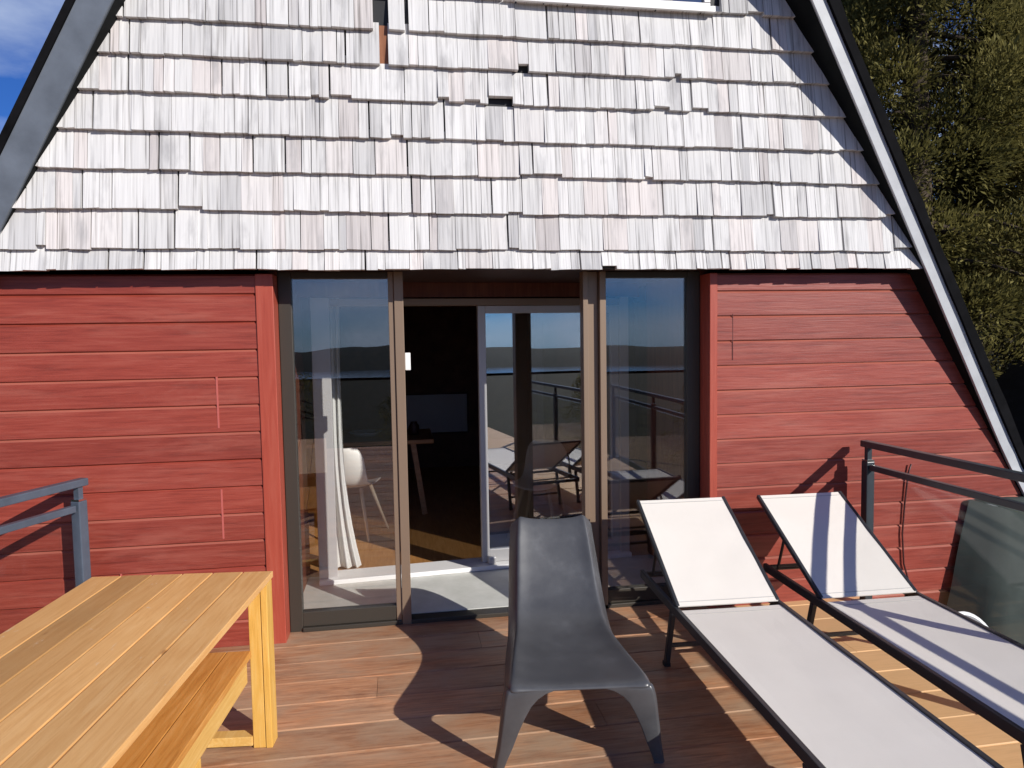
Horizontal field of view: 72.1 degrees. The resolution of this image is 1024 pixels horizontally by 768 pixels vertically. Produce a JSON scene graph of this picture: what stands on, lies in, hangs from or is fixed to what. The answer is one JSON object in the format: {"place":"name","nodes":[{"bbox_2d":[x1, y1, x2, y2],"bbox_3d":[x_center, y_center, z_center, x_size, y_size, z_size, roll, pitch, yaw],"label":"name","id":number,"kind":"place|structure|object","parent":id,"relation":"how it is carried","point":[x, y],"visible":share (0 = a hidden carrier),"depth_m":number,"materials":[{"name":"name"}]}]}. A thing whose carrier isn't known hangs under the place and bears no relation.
{"place":"outdoors","nodes":[
{"label":"outdoors","id":0,"kind":"place"},
{"bbox_2d":[409,421,419,434],"bbox_3d":[-0.987,0.445,7.089,0.110,0.130,0.110,-2,4,-9],"label":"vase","id":1,"kind":"object","parent":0,"point":[413,427],"visible":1,"depth_m":7.05,"materials":[{"name":"black ceramic"}]},
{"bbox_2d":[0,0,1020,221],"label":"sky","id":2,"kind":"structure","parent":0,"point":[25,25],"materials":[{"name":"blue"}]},
{"bbox_2d":[984,334,1009,371],"bbox_3d":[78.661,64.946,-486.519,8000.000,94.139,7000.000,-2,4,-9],"label":"ground","id":3,"kind":"structure","parent":0,"point":[997,360],"depth_m":17.44,"materials":[{"name":"green plant"}]},
{"bbox_2d":[0,0,1023,647],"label":"frame house","id":4,"kind":"structure","parent":3,"relation":"on","point":[714,210],"depth_m":4.07,"materials":[{"name":"red wood"}]},
{"bbox_2d":[277,272,396,631],"bbox_3d":[-1.028,0.406,4.188,0.624,2.124,0.060,-2,4,-9],"label":"fixed window","id":5,"kind":"structure","parent":4,"relation":"in","point":[300,617],"depth_m":4.13,"materials":[{"name":"brown metal"}]},
{"bbox_2d":[329,298,360,567],"bbox_3d":[-1.252,0.260,5.139,0.234,2.200,0.069,-2,4,-9],"label":"curtain","id":6,"kind":"object","parent":4,"relation":"hanging from","point":[347,554],"visible":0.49,"depth_m":5.16,"materials":[{"name":"white fabric"}]},
{"bbox_2d":[343,447,388,541],"bbox_3d":[-1.387,0.922,6.151,0.461,0.804,0.483,0,4,11],"label":"shell chair","id":7,"kind":"object","parent":4,"relation":"on","point":[355,471],"visible":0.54,"depth_m":5.93,"materials":[{"name":"white plastic"}]},
{"bbox_2d":[306,428,433,514],"bbox_3d":[-1.600,0.897,7.069,1.600,0.746,0.840,-2,4,-9],"label":"dining table","id":8,"kind":"object","parent":4,"relation":"on","point":[423,436],"visible":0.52,"depth_m":6.84,"materials":[{"name":"brown wood"}]},
{"bbox_2d":[349,429,381,436],"bbox_3d":[-1.461,0.497,7.016,0.330,0.050,0.330,-2,4,-9],"label":"serving dish","id":9,"kind":"object","parent":8,"relation":"on","point":[366,433],"visible":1,"depth_m":7.08,"materials":[{"name":"grey ceramic"}]},
{"bbox_2d":[406,392,468,433],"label":"television","id":10,"kind":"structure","parent":4,"relation":"attached to","point":[441,413],"depth_m":9.28,"materials":[{"name":"grey"}]},
{"bbox_2d":[296,282,638,585],"bbox_3d":[-0.249,0.216,5.169,2.520,2.350,0.220,-2,4,-13],"label":"sliding door","id":11,"kind":"structure","parent":4,"relation":"in","point":[488,298],"depth_m":5.11,"materials":[{"name":"silver metal"}]},
{"bbox_2d":[506,439,568,540],"bbox_3d":[0.242,0.903,6.024,0.461,0.804,0.483,0,4,21],"label":"shell chair","id":12,"kind":"object","parent":4,"relation":"on","point":[546,467],"visible":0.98,"depth_m":6.16,"materials":[{"name":"grey plastic"}]},
{"bbox_2d":[606,297,609,537],"bbox_3d":[0.733,0.205,5.482,0.273,2.200,0.063,-2,4,-9],"label":"curtain","id":13,"kind":"object","parent":4,"relation":"hanging from","point":[608,477],"visible":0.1,"depth_m":5.49,"materials":[{"name":"white fabric"}]},
{"bbox_2d":[515,0,714,12],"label":"upper window","id":14,"kind":"structure","parent":4,"relation":"in","point":[704,6],"depth_m":4.00,"materials":[{"name":"silver metal"}]},
{"bbox_2d":[606,271,699,602],"bbox_3d":[0.893,0.354,4.492,0.616,2.124,0.060,-2,4,-9],"label":"fixed window","id":15,"kind":"structure","parent":4,"relation":"in","point":[638,592],"depth_m":4.49,"materials":[{"name":"brown metal"}]},
{"bbox_2d":[901,464,911,578],"bbox_3d":[2.629,1.001,4.621,0.150,0.964,0.014,-1,4,-3],"label":"hanging cable","id":16,"kind":"object","parent":4,"relation":"hanging from","point":[903,523],"visible":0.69,"depth_m":4.61,"materials":[{"name":"black plastic"}]},
{"bbox_2d":[201,596,1023,767],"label":"deck","id":17,"kind":"structure","parent":3,"relation":"on","point":[424,695],"depth_m":3.28,"materials":[{"name":"brown wood"}]},
{"bbox_2d":[0,478,90,586],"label":"steel railing","id":18,"kind":"object","parent":17,"relation":"on","point":[77,510],"visible":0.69,"depth_m":3.68,"materials":[{"name":"silver metal"}]},
{"bbox_2d":[0,571,277,767],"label":"wooden table","id":19,"kind":"object","parent":17,"relation":"on","point":[95,672],"visible":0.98,"depth_m":2.30,"materials":[{"name":"brown wood"}]},
{"bbox_2d":[112,651,250,767],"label":"wooden bench","id":20,"kind":"object","parent":17,"relation":"on","point":[182,728],"visible":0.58,"depth_m":2.45,"materials":[{"name":"orange wood"}]},
{"bbox_2d":[493,515,664,767],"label":"plastic lounge chair","id":21,"kind":"object","parent":17,"relation":"on","point":[561,637],"visible":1,"depth_m":3.33,"materials":[{"name":"black plastic"}]},
{"bbox_2d":[636,496,1003,767],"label":"sun lounger","id":22,"kind":"object","parent":17,"relation":"on","point":[815,696],"visible":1,"depth_m":2.96,"materials":[{"name":"grey fabric"}]},
{"bbox_2d":[756,491,1023,766],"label":"sun lounger","id":23,"kind":"object","parent":17,"relation":"on","point":[831,542],"visible":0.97,"depth_m":3.47,"materials":[{"name":"grey fabric"}]},
{"bbox_2d":[851,440,1023,599],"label":"steel railing","id":24,"kind":"object","parent":17,"relation":"on","point":[869,468],"visible":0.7,"depth_m":3.95,"materials":[{"name":"silver metal"}]},
{"bbox_2d":[959,611,987,626],"bbox_3d":[2.593,1.483,3.969,0.381,0.349,0.211,-2,4,-9],"label":"round disc","id":25,"kind":"object","parent":17,"relation":"on","point":[973,616],"visible":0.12,"depth_m":4.04,"materials":[{"name":"white plastic"}]},
{"bbox_2d":[841,0,1023,376],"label":"conifer tree","id":26,"kind":"object","parent":3,"relation":"on","point":[999,75],"visible":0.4,"depth_m":9.85,"materials":[{"name":"green plant"}]},
{"bbox_2d":[876,0,1023,363],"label":"conifer tree","id":27,"kind":"object","parent":3,"relation":"on","point":[954,95],"visible":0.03,"depth_m":12.02,"materials":[{"name":"green plant"}]},
{"bbox_2d":[932,0,1023,374],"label":"conifer tree","id":28,"kind":"object","parent":3,"relation":"on","point":[978,193],"visible":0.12,"depth_m":11.64,"materials":[{"name":"green plant"}]},
{"bbox_2d":[947,496,1023,644],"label":"covered heap","id":29,"kind":"object","parent":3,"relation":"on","point":[987,586],"visible":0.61,"depth_m":4.59,"materials":[{"name":"fabric"}]},
{"bbox_2d":[975,307,996,372],"bbox_3d":[5.857,0.086,9.779,1.872,2.667,1.865,-2,4,-9],"label":"shrub","id":30,"kind":"object","parent":3,"relation":"on","point":[990,352],"depth_m":9.31,"materials":[{"name":"green plant"}]},
{"bbox_2d":[974,308,1023,372],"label":"shrub","id":31,"kind":"object","parent":3,"relation":"on","point":[1005,355],"visible":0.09,"depth_m":10.00,"materials":[{"name":"green plant"}]},
{"bbox_2d":[996,359,1023,444],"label":"dark outbuilding","id":32,"kind":"structure","parent":3,"relation":"on","point":[1010,380],"depth_m":8.85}
]}

